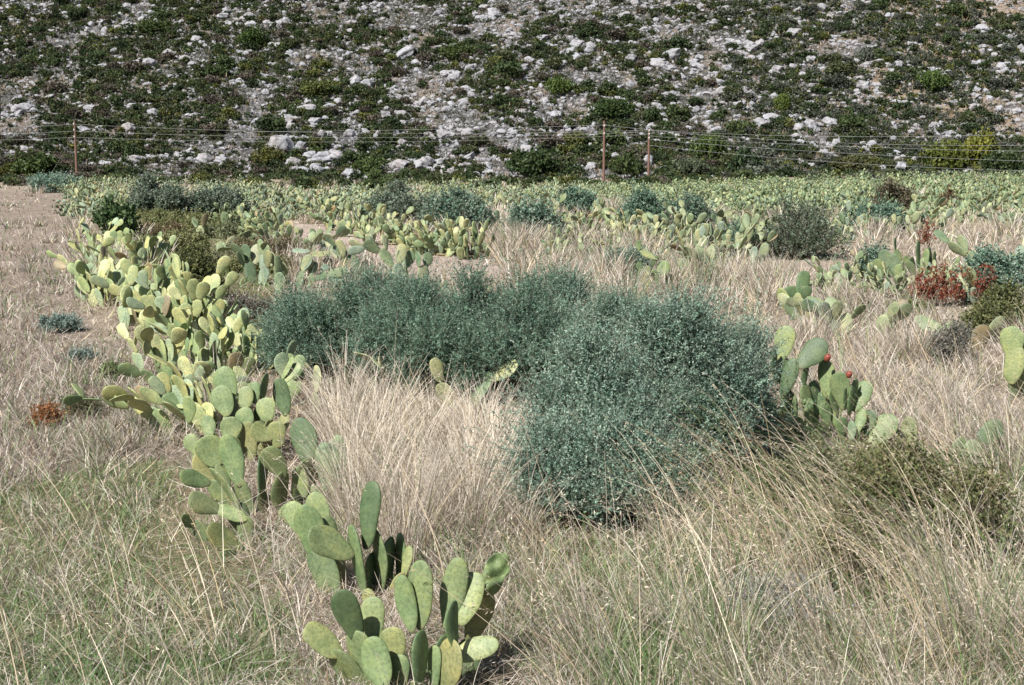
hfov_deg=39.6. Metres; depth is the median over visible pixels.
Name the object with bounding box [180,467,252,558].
prickly pear
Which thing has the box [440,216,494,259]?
prickly pear
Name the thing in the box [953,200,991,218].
prickly pear
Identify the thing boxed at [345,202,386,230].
prickly pear
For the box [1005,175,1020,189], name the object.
prickly pear
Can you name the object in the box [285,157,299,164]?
rock
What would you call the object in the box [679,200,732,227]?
prickly pear
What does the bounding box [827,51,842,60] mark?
hillside shrub
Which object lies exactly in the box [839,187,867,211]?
prickly pear
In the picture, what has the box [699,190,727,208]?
prickly pear
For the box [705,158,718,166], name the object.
hillside shrub
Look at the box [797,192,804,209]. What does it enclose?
prickly pear
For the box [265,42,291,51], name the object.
hillside shrub
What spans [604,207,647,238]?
prickly pear
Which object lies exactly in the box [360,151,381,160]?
hillside shrub
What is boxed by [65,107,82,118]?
hillside shrub
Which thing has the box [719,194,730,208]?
prickly pear
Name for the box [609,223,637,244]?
prickly pear
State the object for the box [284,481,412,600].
prickly pear
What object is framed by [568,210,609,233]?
prickly pear
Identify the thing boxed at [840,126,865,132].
hillside shrub
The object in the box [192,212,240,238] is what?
prickly pear
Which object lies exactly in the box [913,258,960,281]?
prickly pear
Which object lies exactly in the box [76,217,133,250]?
prickly pear
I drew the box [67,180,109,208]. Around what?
prickly pear
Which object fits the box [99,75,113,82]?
hillside shrub
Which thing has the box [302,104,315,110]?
rock
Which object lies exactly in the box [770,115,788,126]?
hillside shrub
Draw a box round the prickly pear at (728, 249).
[710,244,732,262]
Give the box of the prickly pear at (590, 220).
[562,206,597,239]
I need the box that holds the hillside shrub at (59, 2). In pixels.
[52,0,72,4]
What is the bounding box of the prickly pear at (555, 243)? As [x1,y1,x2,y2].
[533,237,569,259]
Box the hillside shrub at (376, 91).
[367,87,382,94]
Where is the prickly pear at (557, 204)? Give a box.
[499,193,566,224]
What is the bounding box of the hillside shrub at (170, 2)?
[164,0,183,5]
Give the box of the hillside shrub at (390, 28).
[387,25,400,31]
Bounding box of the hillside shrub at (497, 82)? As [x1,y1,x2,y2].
[484,78,502,86]
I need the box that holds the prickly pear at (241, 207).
[209,205,262,220]
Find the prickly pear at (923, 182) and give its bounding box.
[922,181,939,195]
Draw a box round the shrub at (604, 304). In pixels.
[487,245,688,351]
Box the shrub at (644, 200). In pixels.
[602,177,677,224]
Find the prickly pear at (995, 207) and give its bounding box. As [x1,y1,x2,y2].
[973,202,1008,224]
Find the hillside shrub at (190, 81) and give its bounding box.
[184,78,198,82]
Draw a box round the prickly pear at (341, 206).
[299,202,360,226]
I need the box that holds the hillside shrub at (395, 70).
[388,65,410,75]
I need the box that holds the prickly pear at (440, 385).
[429,358,517,406]
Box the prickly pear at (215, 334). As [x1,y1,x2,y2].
[148,307,242,370]
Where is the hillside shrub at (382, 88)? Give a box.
[373,86,388,92]
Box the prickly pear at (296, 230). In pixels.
[247,213,302,241]
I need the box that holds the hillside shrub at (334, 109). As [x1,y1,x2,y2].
[323,105,341,113]
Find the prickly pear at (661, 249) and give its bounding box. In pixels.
[641,243,672,262]
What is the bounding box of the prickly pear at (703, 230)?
[692,222,756,263]
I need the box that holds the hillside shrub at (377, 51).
[368,48,383,57]
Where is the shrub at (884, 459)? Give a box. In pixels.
[800,429,1023,584]
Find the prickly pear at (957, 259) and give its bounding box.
[915,257,960,288]
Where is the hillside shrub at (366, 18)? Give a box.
[357,14,375,23]
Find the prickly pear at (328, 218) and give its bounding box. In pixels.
[311,201,354,230]
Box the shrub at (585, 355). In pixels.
[484,279,729,500]
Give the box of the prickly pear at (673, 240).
[641,234,678,258]
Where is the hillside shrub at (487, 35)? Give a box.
[481,32,493,37]
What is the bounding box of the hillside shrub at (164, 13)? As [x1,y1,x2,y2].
[152,9,171,18]
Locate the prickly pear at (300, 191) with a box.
[282,188,302,198]
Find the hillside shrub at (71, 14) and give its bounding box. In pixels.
[66,9,82,18]
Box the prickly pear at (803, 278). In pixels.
[777,271,811,314]
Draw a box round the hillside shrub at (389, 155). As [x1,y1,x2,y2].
[382,152,398,158]
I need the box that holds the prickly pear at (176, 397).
[139,372,238,437]
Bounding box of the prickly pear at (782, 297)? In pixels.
[777,293,865,335]
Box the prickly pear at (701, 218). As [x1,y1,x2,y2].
[648,210,706,245]
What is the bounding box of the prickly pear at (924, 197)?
[921,195,954,216]
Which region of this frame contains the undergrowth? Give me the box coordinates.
[0,0,1023,189]
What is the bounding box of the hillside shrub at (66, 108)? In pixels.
[59,103,83,112]
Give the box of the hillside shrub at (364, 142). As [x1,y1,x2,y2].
[352,138,376,151]
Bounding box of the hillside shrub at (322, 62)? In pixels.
[310,57,331,67]
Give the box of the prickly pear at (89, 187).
[86,178,109,193]
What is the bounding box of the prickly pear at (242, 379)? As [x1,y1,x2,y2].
[201,375,252,406]
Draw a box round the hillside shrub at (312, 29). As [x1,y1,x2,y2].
[306,26,322,33]
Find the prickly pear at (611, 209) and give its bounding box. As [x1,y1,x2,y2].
[604,207,634,240]
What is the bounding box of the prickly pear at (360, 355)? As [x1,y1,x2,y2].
[312,352,384,424]
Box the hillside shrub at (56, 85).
[42,79,67,92]
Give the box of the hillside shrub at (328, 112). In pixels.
[317,106,333,114]
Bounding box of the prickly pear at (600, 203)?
[590,197,626,220]
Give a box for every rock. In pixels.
[0,113,10,117]
[10,104,17,111]
[14,110,23,114]
[15,103,35,111]
[20,145,30,150]
[25,107,37,112]
[78,125,90,132]
[80,30,87,36]
[83,105,95,111]
[101,26,107,34]
[121,122,134,127]
[124,125,135,132]
[127,155,146,163]
[142,58,156,65]
[147,108,157,116]
[190,35,201,41]
[196,153,212,162]
[214,156,230,162]
[216,13,228,18]
[222,7,229,13]
[243,21,256,25]
[265,135,294,151]
[275,20,283,28]
[285,118,292,122]
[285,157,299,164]
[286,123,294,128]
[295,141,305,149]
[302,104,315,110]
[302,151,314,157]
[308,117,321,123]
[308,163,320,168]
[311,153,326,162]
[311,166,324,171]
[317,130,325,136]
[322,153,338,162]
[323,103,336,106]
[331,150,342,157]
[333,98,341,105]
[343,129,354,136]
[343,168,356,175]
[349,74,361,84]
[361,79,374,86]
[381,111,390,118]
[393,159,409,168]
[394,45,414,60]
[394,110,411,118]
[395,93,402,99]
[398,139,406,143]
[410,59,418,64]
[414,157,430,167]
[419,96,427,103]
[425,100,437,106]
[425,156,434,162]
[433,10,441,15]
[436,129,450,138]
[436,158,444,163]
[440,70,449,74]
[440,106,452,112]
[452,70,460,76]
[460,97,468,102]
[461,85,470,90]
[461,128,472,135]
[464,64,474,70]
[464,152,474,159]
[479,4,489,9]
[517,64,528,70]
[521,144,531,151]
[523,99,531,105]
[524,56,535,62]
[537,34,548,40]
[539,97,549,102]
[550,110,561,118]
[562,123,570,129]
[565,46,582,53]
[569,39,584,46]
[583,45,595,52]
[586,162,596,168]
[625,54,636,61]
[630,0,640,5]
[639,27,647,31]
[643,155,653,164]
[649,58,661,67]
[656,61,665,68]
[657,103,664,108]
[660,64,671,70]
[663,48,680,59]
[665,65,676,70]
[688,58,698,63]
[689,62,700,67]
[696,64,706,69]
[709,19,718,24]
[714,86,724,95]
[721,65,734,70]
[741,39,755,45]
[743,44,758,51]
[752,117,769,127]
[755,39,763,46]
[763,113,777,121]
[772,65,782,70]
[787,28,801,37]
[793,123,803,130]
[803,119,814,126]
[806,56,815,61]
[807,121,817,129]
[817,3,827,11]
[819,149,828,153]
[821,117,837,125]
[854,84,863,89]
[862,61,871,67]
[862,81,870,89]
[865,140,877,145]
[894,161,905,170]
[895,61,903,66]
[945,130,954,137]
[968,92,981,98]
[971,60,980,65]
[976,24,989,31]
[977,48,986,53]
[996,62,1006,68]
[996,104,1003,110]
[1010,108,1022,113]
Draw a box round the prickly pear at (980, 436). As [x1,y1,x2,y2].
[951,419,1003,458]
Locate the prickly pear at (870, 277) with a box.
[850,262,907,296]
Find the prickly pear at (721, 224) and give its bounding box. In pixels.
[658,221,754,245]
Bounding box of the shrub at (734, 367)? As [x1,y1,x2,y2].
[538,242,801,482]
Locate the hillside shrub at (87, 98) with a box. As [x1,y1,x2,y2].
[83,94,103,104]
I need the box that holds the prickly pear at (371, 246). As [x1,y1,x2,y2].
[347,235,445,281]
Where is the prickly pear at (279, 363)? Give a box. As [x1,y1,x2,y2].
[206,341,309,407]
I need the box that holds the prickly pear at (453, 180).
[441,178,460,187]
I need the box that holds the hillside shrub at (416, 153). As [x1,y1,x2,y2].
[411,151,425,157]
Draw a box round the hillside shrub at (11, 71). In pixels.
[4,69,22,76]
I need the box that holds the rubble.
[0,0,1023,179]
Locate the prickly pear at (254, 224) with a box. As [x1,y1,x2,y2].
[238,207,288,237]
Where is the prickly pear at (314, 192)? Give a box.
[303,187,331,205]
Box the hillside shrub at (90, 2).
[83,0,98,6]
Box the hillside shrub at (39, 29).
[26,24,44,32]
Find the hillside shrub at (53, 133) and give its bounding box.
[47,130,61,137]
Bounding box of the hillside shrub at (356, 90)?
[349,84,368,95]
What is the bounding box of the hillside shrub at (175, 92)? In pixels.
[170,90,186,95]
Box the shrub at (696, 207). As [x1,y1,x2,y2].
[665,189,733,230]
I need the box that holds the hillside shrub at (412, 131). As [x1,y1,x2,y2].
[407,127,421,137]
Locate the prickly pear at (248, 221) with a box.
[241,210,265,233]
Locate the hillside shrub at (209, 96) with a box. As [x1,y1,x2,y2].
[200,92,219,103]
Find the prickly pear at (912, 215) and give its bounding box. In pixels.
[874,197,936,234]
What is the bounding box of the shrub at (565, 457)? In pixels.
[446,354,762,551]
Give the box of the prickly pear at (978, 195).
[971,191,1008,211]
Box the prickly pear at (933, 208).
[924,199,964,219]
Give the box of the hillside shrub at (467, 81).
[459,77,475,84]
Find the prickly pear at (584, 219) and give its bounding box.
[551,207,608,239]
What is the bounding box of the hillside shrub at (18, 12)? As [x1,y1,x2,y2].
[8,9,24,17]
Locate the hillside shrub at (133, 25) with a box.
[123,24,134,29]
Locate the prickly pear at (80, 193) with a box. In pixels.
[70,184,90,201]
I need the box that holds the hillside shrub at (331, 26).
[322,22,337,30]
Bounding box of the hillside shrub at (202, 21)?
[200,19,215,25]
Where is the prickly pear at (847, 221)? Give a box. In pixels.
[823,217,870,243]
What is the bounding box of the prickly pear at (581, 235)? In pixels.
[578,233,612,260]
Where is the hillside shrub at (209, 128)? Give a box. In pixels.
[201,122,223,134]
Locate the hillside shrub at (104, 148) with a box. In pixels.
[100,141,115,152]
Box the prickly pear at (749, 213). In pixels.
[726,211,778,251]
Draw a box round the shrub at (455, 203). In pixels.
[415,182,509,234]
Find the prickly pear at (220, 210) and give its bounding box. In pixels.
[214,202,240,216]
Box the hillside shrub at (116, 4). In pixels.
[104,2,123,10]
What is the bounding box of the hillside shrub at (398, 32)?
[392,29,409,36]
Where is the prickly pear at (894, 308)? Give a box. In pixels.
[785,297,912,335]
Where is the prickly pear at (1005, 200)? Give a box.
[968,194,1012,203]
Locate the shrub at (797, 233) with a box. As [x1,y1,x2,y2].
[753,180,859,260]
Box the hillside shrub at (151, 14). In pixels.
[148,11,161,18]
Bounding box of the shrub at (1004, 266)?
[948,233,1023,303]
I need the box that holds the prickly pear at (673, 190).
[658,187,677,214]
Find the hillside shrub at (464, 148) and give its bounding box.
[458,144,478,154]
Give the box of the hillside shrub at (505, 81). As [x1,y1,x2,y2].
[498,78,510,85]
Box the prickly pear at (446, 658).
[302,553,509,684]
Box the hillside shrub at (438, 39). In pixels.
[431,36,443,44]
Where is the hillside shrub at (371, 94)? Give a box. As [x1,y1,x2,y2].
[359,89,377,99]
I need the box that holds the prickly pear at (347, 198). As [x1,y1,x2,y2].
[313,196,350,216]
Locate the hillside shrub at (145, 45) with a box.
[139,41,154,50]
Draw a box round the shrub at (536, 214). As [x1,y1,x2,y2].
[497,191,570,238]
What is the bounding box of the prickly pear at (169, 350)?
[117,323,186,382]
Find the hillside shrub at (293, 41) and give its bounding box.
[281,37,300,45]
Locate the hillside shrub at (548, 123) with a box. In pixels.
[543,118,561,128]
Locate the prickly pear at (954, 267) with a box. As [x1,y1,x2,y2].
[951,258,963,272]
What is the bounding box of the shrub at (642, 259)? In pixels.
[589,236,663,278]
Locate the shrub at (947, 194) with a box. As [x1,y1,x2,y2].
[932,177,960,206]
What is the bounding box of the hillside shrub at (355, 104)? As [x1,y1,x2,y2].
[347,101,362,107]
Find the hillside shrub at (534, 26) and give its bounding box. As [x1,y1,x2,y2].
[528,23,539,30]
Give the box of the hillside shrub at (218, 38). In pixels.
[208,33,228,42]
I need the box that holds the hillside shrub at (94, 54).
[91,50,105,59]
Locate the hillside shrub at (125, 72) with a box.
[120,69,134,75]
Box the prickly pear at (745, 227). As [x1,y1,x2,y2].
[708,208,777,256]
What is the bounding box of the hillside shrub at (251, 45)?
[241,41,258,49]
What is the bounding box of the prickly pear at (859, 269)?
[830,250,870,281]
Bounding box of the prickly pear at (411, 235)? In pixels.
[409,225,438,244]
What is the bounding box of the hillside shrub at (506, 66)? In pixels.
[491,59,523,78]
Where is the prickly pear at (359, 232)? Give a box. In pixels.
[345,206,413,244]
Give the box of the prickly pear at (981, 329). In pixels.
[915,315,1004,350]
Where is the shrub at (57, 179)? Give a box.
[23,169,84,192]
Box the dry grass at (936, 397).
[0,173,1023,684]
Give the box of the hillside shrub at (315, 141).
[308,137,323,146]
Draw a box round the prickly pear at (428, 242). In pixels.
[412,218,469,255]
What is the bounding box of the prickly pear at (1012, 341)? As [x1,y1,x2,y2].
[1000,326,1023,397]
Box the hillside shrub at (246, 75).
[237,71,251,80]
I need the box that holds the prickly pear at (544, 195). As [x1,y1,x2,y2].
[525,191,550,203]
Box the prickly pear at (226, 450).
[183,417,346,520]
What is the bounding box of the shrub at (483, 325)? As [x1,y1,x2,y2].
[368,240,617,404]
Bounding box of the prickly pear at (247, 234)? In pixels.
[216,230,251,256]
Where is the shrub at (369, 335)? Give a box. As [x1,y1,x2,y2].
[323,242,476,387]
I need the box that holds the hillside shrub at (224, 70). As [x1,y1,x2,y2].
[205,64,229,75]
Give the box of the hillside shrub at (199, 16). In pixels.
[192,13,207,20]
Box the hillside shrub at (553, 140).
[530,132,565,148]
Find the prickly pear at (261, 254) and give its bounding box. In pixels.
[217,239,287,284]
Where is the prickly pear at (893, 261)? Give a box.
[873,238,936,276]
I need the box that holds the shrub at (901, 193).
[870,168,920,212]
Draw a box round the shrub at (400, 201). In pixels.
[352,176,436,225]
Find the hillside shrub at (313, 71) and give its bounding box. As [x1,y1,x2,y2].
[305,68,321,76]
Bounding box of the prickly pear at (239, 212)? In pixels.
[213,202,260,218]
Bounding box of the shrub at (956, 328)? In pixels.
[913,313,980,367]
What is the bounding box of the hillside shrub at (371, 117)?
[356,113,378,124]
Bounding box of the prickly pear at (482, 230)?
[465,221,485,253]
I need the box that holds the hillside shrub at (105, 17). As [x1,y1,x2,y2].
[97,15,111,22]
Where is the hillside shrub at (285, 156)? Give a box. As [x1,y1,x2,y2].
[277,153,293,160]
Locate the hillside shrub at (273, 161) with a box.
[267,158,282,166]
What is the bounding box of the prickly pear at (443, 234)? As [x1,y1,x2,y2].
[418,214,470,256]
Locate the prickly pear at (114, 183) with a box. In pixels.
[101,177,121,188]
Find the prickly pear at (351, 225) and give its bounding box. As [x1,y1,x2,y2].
[340,212,376,233]
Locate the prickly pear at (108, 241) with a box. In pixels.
[46,230,161,273]
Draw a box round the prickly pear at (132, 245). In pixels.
[108,231,176,269]
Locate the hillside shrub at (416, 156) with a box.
[406,154,422,161]
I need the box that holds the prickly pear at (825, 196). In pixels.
[812,192,843,208]
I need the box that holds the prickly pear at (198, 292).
[126,271,237,336]
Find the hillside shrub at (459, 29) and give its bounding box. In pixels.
[451,24,468,34]
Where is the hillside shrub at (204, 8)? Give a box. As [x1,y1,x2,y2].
[198,6,212,13]
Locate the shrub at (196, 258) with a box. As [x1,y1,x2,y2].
[160,235,234,298]
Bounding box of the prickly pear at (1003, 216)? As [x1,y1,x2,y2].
[990,210,1022,229]
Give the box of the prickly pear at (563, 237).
[533,224,574,244]
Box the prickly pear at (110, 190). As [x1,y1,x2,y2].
[78,186,114,204]
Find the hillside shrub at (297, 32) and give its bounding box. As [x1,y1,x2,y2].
[289,29,306,36]
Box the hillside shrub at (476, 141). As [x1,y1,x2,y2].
[465,134,490,145]
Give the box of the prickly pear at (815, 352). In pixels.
[761,325,916,455]
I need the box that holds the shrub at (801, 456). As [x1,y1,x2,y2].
[732,426,948,505]
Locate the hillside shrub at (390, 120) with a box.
[380,116,399,124]
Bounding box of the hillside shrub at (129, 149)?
[118,144,147,155]
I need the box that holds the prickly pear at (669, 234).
[652,227,690,250]
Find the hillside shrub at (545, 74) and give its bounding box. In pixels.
[533,71,549,80]
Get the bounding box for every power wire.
[78,134,646,141]
[79,124,637,133]
[86,131,632,137]
[276,125,590,131]
[608,125,996,145]
[649,139,1010,160]
[650,145,1013,170]
[655,136,990,150]
[657,130,1019,136]
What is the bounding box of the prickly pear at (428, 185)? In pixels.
[420,181,433,190]
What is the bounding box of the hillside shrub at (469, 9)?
[463,5,476,13]
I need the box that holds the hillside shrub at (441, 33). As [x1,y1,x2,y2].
[433,29,446,37]
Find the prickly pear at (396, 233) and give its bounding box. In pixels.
[389,219,415,243]
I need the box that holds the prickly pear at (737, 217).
[732,214,787,255]
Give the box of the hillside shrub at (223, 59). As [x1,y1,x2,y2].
[215,54,236,67]
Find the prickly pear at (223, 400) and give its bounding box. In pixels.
[201,366,290,462]
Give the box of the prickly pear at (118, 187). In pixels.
[106,183,128,197]
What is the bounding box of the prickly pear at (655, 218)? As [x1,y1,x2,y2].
[635,209,680,241]
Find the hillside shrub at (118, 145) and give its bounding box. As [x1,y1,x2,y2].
[106,137,129,153]
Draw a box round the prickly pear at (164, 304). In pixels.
[135,256,238,335]
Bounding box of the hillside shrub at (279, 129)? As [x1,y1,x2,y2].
[271,126,288,134]
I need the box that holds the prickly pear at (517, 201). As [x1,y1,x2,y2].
[495,198,547,218]
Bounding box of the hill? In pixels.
[0,0,1023,180]
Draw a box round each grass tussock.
[167,344,290,425]
[253,390,441,524]
[278,404,503,561]
[309,350,472,423]
[374,407,585,550]
[490,216,552,253]
[544,490,879,682]
[567,239,641,281]
[596,434,769,544]
[666,244,742,287]
[725,244,813,286]
[756,293,861,351]
[763,430,1023,606]
[815,477,1023,684]
[860,306,968,367]
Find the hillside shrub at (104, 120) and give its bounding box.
[100,117,121,127]
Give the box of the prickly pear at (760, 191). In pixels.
[745,185,769,195]
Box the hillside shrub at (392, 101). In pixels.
[386,98,401,104]
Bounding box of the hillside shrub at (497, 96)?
[492,92,507,101]
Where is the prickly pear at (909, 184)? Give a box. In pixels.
[896,178,912,191]
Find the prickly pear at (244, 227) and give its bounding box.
[237,215,272,234]
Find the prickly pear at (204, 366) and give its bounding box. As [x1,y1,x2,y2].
[147,354,217,410]
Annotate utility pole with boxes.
[73,121,77,172]
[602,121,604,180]
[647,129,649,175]
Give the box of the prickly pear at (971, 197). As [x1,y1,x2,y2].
[958,193,996,212]
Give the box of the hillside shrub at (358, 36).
[348,34,365,40]
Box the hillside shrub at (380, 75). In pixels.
[374,71,390,81]
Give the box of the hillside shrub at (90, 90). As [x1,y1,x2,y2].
[84,87,98,96]
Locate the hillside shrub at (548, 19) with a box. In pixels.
[538,15,556,24]
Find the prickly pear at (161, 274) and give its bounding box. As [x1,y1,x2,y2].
[117,263,188,326]
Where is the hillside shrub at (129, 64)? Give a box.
[122,59,144,71]
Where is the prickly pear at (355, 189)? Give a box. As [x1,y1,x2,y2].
[354,184,372,193]
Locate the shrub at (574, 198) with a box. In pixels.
[549,182,605,214]
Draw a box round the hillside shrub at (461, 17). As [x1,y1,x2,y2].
[459,15,474,20]
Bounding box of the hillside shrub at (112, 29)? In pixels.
[108,26,123,33]
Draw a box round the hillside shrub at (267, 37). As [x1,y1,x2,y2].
[251,30,272,42]
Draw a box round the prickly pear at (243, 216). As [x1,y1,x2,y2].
[239,211,272,232]
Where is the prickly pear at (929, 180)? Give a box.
[918,176,946,183]
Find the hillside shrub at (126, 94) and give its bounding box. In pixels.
[121,91,139,99]
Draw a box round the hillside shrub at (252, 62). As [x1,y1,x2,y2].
[243,59,257,65]
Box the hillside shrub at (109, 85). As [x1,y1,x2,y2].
[101,83,117,91]
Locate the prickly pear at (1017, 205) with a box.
[1013,200,1023,214]
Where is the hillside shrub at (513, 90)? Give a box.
[506,88,527,95]
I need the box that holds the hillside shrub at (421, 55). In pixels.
[413,49,435,63]
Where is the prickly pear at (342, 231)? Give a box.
[303,225,349,250]
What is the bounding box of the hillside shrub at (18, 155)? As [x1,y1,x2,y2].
[12,153,29,160]
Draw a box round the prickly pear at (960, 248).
[934,230,1023,259]
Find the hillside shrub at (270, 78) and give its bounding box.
[257,75,278,83]
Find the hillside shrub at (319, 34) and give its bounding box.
[313,33,324,37]
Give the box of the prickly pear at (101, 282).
[90,251,192,306]
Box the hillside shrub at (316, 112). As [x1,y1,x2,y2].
[303,109,320,119]
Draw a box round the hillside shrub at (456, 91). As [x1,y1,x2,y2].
[452,87,466,94]
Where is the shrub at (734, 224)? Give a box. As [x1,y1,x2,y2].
[709,210,759,252]
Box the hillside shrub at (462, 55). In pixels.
[459,52,469,60]
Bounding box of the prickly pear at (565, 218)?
[527,205,586,233]
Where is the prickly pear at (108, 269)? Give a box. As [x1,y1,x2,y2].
[75,245,144,306]
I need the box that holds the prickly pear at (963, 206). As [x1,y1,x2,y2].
[938,199,978,222]
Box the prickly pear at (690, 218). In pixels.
[674,213,727,237]
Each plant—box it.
[24,395,71,429]
[32,307,88,333]
[54,379,108,417]
[64,339,100,362]
[95,355,140,380]
[132,223,212,253]
[135,201,171,225]
[138,206,244,235]
[138,219,189,235]
[194,213,286,238]
[199,298,262,327]
[201,242,235,268]
[216,243,297,272]
[224,286,277,318]
[227,228,314,256]
[705,550,854,639]
[810,622,923,684]
[823,288,875,309]
[879,288,938,314]
[907,259,996,307]
[915,216,937,249]
[924,441,1005,486]
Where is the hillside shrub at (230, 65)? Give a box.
[215,61,232,68]
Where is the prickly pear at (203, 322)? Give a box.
[198,315,272,374]
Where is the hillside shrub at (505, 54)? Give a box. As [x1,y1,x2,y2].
[495,50,514,59]
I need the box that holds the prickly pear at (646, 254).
[636,240,673,286]
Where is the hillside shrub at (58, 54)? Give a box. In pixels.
[48,51,67,57]
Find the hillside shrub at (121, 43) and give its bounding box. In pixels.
[112,39,133,46]
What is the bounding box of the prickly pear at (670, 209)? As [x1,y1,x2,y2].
[646,205,693,233]
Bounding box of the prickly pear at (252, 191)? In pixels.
[232,185,258,194]
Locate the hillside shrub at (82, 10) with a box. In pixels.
[77,7,89,15]
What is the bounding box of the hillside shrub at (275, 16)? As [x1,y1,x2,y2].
[265,13,279,19]
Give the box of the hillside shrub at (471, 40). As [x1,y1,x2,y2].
[462,38,476,43]
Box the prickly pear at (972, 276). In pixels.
[940,266,982,304]
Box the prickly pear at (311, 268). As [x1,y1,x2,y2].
[274,255,346,289]
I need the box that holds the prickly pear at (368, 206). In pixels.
[364,203,398,235]
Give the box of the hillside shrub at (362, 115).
[357,112,374,119]
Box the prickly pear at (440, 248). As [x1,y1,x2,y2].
[406,216,460,252]
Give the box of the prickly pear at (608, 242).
[590,231,621,259]
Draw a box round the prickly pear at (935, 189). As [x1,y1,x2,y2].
[926,182,944,195]
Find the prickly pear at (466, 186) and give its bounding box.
[447,179,472,190]
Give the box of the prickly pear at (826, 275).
[804,251,866,291]
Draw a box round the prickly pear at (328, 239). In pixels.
[292,233,359,274]
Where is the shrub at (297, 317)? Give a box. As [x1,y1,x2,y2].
[232,236,438,380]
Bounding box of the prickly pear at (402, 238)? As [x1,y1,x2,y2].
[389,220,439,253]
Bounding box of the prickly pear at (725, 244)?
[716,234,751,260]
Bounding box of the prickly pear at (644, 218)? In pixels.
[628,213,702,244]
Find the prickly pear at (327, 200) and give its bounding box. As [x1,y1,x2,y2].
[295,190,341,220]
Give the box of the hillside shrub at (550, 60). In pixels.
[541,55,562,69]
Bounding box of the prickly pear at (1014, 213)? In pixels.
[1000,203,1023,224]
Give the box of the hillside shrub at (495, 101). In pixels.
[487,97,501,105]
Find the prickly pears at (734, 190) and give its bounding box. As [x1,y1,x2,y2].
[48,168,1023,220]
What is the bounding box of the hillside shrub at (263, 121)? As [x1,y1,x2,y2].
[251,115,280,130]
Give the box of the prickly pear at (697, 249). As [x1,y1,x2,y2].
[670,236,764,275]
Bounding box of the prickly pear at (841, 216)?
[809,200,874,232]
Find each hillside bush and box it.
[9,151,63,174]
[135,18,175,33]
[236,25,264,44]
[249,142,285,163]
[297,77,334,96]
[349,154,385,174]
[437,39,473,59]
[504,142,563,177]
[542,76,576,94]
[588,96,636,118]
[608,148,643,177]
[641,105,660,120]
[669,155,709,173]
[689,131,730,159]
[724,142,762,170]
[773,92,790,110]
[828,152,873,171]
[837,112,868,129]
[914,68,951,90]
[919,136,969,170]
[961,126,1000,163]
[980,147,1023,172]
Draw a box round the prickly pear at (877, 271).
[862,261,914,292]
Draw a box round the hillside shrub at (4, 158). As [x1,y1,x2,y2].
[0,156,14,163]
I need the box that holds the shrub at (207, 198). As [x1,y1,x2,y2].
[183,180,253,218]
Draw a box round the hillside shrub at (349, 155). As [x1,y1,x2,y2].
[340,149,363,162]
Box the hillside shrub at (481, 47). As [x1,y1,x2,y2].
[475,44,492,51]
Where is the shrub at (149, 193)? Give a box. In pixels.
[121,170,198,219]
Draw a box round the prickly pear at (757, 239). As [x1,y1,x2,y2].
[716,209,764,254]
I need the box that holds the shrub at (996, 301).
[958,270,1023,343]
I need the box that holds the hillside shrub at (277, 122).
[267,118,286,128]
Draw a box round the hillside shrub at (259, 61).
[253,56,265,63]
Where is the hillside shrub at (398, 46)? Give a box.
[393,45,403,50]
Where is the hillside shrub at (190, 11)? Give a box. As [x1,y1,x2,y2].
[185,9,199,13]
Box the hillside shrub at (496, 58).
[488,55,502,64]
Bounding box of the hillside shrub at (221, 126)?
[215,123,228,132]
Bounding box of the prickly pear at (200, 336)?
[192,305,267,368]
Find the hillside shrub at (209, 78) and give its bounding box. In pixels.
[203,75,220,82]
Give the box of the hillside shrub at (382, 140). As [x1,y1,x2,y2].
[373,133,397,143]
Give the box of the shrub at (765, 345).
[691,278,824,474]
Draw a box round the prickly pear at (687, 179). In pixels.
[674,177,690,186]
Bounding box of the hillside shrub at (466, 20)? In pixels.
[458,17,476,24]
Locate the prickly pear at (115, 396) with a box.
[63,383,213,433]
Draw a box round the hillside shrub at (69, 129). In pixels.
[55,124,80,134]
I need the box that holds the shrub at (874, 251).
[844,230,902,275]
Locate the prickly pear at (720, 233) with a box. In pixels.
[692,224,729,246]
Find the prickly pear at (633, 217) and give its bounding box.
[595,206,641,232]
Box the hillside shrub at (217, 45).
[212,42,224,48]
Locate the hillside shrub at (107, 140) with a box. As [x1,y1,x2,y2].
[102,136,114,143]
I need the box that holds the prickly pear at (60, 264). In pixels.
[53,257,157,305]
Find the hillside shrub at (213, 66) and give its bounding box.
[204,64,220,72]
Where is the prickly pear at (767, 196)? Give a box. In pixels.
[746,193,786,207]
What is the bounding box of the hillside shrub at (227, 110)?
[220,107,235,116]
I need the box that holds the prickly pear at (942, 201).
[905,194,953,229]
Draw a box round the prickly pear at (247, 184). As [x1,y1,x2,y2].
[235,180,257,188]
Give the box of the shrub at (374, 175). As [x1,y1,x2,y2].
[358,164,393,190]
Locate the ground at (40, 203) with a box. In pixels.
[0,175,1023,684]
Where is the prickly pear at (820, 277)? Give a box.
[809,270,835,293]
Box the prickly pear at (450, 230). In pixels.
[428,213,476,254]
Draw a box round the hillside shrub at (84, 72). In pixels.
[80,68,96,77]
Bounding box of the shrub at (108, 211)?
[87,192,142,244]
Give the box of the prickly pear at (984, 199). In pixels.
[950,196,986,209]
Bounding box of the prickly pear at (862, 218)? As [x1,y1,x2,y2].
[856,213,894,228]
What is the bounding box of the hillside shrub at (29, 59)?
[19,53,42,64]
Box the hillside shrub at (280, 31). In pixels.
[269,29,289,37]
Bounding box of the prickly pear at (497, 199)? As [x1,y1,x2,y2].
[472,192,502,208]
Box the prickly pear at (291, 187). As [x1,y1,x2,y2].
[257,185,293,211]
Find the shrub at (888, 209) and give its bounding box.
[835,193,909,231]
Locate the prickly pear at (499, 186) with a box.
[474,184,500,199]
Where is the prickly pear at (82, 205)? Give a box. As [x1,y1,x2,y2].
[69,192,107,210]
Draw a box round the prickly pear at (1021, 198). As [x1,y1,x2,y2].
[1009,189,1023,206]

